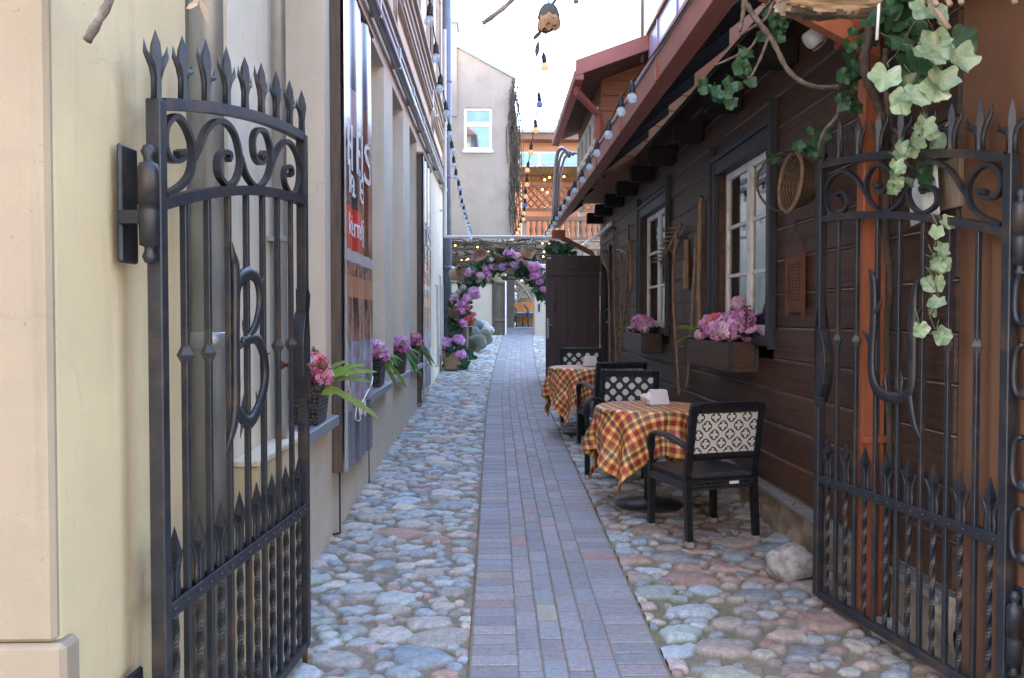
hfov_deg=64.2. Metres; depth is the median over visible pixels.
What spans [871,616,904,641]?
boulder
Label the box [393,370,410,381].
window sill
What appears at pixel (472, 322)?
wicker basket
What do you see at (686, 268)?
washing beater
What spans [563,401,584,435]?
pedestal table
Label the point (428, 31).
upper window
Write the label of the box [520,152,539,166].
window
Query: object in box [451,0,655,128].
sky
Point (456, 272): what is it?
wicker basket
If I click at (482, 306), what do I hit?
beige yard wall
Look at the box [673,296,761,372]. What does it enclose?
window box
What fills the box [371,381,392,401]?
window sill
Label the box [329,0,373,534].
photo banner
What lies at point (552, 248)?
ivy vine
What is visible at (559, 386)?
tablecloth
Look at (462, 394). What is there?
cobblestone paving
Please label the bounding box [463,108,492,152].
window
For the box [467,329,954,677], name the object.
ground
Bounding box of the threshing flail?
[627,224,635,290]
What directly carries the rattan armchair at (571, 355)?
on the cobblestone paving at (599, 474)
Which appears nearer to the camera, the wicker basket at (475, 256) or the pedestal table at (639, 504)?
the pedestal table at (639, 504)
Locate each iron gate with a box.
[116,30,327,677]
[812,98,1023,677]
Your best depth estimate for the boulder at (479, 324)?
19.25 m
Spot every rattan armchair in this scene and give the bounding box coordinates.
[559,347,601,425]
[576,361,647,445]
[584,369,658,482]
[647,401,765,548]
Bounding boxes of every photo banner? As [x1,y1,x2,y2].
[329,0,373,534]
[417,151,431,406]
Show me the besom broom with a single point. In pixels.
(604, 257)
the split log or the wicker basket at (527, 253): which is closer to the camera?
the split log
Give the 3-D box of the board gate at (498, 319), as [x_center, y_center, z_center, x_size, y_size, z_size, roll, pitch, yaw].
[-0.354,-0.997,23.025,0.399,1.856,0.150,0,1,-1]
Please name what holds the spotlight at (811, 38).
attached to the log house at (674, 146)
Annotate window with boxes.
[418,0,421,13]
[426,0,433,63]
[436,0,441,97]
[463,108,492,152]
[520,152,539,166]
[540,152,560,166]
[561,153,576,166]
[636,175,670,335]
[707,98,777,349]
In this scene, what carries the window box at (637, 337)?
attached to the log house at (674, 146)
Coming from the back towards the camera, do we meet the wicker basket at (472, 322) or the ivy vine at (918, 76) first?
the wicker basket at (472, 322)
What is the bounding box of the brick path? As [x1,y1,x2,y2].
[471,326,669,677]
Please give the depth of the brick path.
4.68 m
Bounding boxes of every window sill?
[288,413,338,443]
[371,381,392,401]
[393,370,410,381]
[410,362,422,371]
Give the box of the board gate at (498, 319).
[492,273,506,334]
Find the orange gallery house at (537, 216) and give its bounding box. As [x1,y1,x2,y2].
[514,108,599,239]
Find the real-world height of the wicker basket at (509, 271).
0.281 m
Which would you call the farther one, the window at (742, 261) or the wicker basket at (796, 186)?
the window at (742, 261)
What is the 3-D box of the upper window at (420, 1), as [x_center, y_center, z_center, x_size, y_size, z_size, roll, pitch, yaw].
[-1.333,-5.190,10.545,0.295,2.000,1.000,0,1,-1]
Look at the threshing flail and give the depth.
10.85 m
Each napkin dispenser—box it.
[582,356,596,366]
[639,389,670,405]
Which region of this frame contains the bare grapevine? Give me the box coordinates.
[452,238,577,311]
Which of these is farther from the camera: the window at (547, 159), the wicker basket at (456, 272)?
the window at (547, 159)
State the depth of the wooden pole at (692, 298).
7.51 m
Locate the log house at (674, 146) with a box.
[546,0,963,666]
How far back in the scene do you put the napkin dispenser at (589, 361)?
8.91 m
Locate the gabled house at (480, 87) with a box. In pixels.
[451,19,515,327]
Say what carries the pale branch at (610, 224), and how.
attached to the log house at (674, 146)
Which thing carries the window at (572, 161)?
in the orange gallery house at (537, 216)
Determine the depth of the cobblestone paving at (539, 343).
17.06 m
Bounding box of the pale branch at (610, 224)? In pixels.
[582,221,613,245]
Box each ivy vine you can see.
[544,240,576,255]
[697,0,879,164]
[858,0,981,616]
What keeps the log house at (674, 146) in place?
on the ground
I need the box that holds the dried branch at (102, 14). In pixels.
[83,0,578,43]
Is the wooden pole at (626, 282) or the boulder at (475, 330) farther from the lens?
the boulder at (475, 330)
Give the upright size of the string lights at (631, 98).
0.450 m
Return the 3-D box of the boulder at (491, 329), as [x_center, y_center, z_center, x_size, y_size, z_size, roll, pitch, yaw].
[-0.666,-0.222,20.599,0.473,0.269,0.346,0,1,-1]
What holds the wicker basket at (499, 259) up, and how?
on the flower arch
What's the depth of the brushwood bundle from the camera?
2.51 m
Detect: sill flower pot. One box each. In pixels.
[288,346,379,424]
[373,339,405,389]
[393,335,421,376]
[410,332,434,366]
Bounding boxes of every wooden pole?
[623,238,628,321]
[685,235,696,389]
[696,195,703,325]
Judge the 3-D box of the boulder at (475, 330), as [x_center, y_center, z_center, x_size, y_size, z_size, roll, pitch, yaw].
[-0.945,-0.123,18.585,0.494,0.347,0.417,0,1,-1]
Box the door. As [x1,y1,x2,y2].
[546,256,599,377]
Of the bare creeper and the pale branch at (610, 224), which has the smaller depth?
the pale branch at (610, 224)
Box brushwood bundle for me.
[927,0,1017,30]
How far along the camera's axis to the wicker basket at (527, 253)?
15.76 m
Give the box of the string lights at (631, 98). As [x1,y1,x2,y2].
[544,0,689,237]
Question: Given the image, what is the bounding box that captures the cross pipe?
[440,29,550,238]
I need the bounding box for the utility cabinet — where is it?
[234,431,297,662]
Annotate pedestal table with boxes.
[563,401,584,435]
[617,459,682,512]
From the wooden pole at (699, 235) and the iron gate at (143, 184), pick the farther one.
the wooden pole at (699, 235)
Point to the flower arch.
(532, 270)
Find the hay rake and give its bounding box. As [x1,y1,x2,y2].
[651,223,682,396]
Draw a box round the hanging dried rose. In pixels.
[533,0,560,56]
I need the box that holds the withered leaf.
[186,0,208,21]
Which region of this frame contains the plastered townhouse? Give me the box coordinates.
[0,0,451,677]
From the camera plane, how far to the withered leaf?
1.72 m
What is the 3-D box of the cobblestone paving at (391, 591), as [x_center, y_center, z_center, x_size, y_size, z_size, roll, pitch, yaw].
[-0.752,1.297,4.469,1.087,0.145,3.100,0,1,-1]
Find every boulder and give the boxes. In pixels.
[468,326,480,336]
[468,334,486,351]
[475,320,483,329]
[480,329,492,344]
[483,325,494,333]
[764,542,812,581]
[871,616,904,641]
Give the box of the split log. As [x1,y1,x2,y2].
[757,0,881,21]
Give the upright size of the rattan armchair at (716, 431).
0.881 m
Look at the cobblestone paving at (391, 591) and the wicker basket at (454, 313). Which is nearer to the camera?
the cobblestone paving at (391, 591)
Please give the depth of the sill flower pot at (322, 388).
4.57 m
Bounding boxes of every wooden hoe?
[605,227,617,361]
[616,249,625,353]
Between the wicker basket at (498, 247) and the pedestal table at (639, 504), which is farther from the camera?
the wicker basket at (498, 247)
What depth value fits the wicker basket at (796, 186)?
4.69 m
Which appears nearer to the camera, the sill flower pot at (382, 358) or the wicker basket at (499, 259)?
the sill flower pot at (382, 358)
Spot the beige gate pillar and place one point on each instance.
(539, 318)
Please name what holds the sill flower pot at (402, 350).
on the plastered townhouse
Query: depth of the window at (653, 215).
9.85 m
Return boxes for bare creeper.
[506,78,523,233]
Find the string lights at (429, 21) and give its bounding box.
[424,0,471,239]
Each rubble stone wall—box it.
[452,241,578,327]
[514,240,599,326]
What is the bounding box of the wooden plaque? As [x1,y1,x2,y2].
[938,158,963,211]
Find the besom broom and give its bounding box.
[601,250,611,361]
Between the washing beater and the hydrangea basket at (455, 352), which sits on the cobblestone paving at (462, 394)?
the hydrangea basket at (455, 352)
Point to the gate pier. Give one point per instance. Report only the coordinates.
(995, 76)
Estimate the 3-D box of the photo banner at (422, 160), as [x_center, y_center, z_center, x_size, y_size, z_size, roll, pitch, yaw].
[-1.243,-0.812,11.671,0.112,3.401,1.585,0,1,-1]
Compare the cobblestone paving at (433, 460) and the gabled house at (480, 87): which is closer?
the cobblestone paving at (433, 460)
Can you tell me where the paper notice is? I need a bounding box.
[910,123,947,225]
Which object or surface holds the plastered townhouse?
on the ground
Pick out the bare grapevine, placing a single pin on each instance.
(520, 293)
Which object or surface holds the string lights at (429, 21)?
hanging from the cross pipe
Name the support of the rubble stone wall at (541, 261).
on the ground
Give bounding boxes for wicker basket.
[448,307,460,318]
[449,265,468,280]
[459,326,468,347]
[468,318,476,325]
[471,249,486,263]
[493,238,509,253]
[494,252,506,263]
[504,260,514,273]
[520,239,536,258]
[756,150,814,213]
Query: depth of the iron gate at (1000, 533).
3.32 m
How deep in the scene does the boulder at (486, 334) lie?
18.87 m
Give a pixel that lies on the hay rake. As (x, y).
(674, 238)
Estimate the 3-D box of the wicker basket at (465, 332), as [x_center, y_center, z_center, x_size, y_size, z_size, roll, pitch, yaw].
[-0.956,-0.035,15.977,0.238,0.438,0.237,0,1,-1]
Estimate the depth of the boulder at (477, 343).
17.45 m
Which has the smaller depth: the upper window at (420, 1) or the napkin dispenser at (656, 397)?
the napkin dispenser at (656, 397)
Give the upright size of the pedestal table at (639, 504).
0.718 m
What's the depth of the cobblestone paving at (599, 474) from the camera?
7.51 m
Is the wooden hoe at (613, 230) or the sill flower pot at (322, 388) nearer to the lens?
the sill flower pot at (322, 388)
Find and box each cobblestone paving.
[245,501,478,677]
[355,417,484,504]
[411,332,504,418]
[533,334,592,417]
[553,417,666,484]
[584,481,947,677]
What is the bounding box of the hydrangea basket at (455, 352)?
[442,334,477,370]
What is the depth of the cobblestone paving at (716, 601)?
4.09 m
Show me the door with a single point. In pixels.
(572, 282)
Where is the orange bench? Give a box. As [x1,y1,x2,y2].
[514,301,532,326]
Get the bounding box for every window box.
[617,313,661,352]
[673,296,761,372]
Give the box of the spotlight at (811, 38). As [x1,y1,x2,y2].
[802,29,826,48]
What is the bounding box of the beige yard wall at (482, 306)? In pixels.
[452,276,494,331]
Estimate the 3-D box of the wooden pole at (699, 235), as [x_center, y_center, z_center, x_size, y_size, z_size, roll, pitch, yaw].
[1.673,-0.575,7.268,0.053,1.387,0.126,0,1,-1]
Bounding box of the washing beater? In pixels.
[683,232,689,288]
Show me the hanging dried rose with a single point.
(549, 20)
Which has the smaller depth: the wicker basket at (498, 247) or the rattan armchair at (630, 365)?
the rattan armchair at (630, 365)
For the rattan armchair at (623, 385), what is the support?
on the cobblestone paving at (599, 474)
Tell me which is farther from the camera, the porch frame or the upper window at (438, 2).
the upper window at (438, 2)
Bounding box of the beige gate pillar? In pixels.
[533,264,545,334]
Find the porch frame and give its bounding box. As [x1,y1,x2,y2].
[758,0,944,617]
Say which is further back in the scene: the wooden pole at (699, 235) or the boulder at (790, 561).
the wooden pole at (699, 235)
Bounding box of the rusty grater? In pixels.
[785,219,805,316]
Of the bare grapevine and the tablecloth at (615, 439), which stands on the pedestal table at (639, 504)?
the tablecloth at (615, 439)
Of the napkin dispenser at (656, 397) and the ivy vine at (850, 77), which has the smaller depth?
the ivy vine at (850, 77)
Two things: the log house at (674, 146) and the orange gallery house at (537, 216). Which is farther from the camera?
the orange gallery house at (537, 216)
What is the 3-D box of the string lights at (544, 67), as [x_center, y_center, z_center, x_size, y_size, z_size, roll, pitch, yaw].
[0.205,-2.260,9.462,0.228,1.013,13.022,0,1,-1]
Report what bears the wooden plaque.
attached to the log house at (674, 146)
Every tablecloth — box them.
[542,365,595,421]
[582,401,721,495]
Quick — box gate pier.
[955,0,1023,677]
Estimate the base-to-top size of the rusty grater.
0.597 m
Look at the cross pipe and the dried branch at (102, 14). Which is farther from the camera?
the cross pipe
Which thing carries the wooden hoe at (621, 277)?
attached to the log house at (674, 146)
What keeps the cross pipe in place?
attached to the plastered townhouse
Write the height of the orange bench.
0.964 m
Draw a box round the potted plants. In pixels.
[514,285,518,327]
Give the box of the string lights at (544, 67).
[511,0,548,240]
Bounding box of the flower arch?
[442,245,545,366]
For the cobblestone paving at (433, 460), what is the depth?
7.29 m

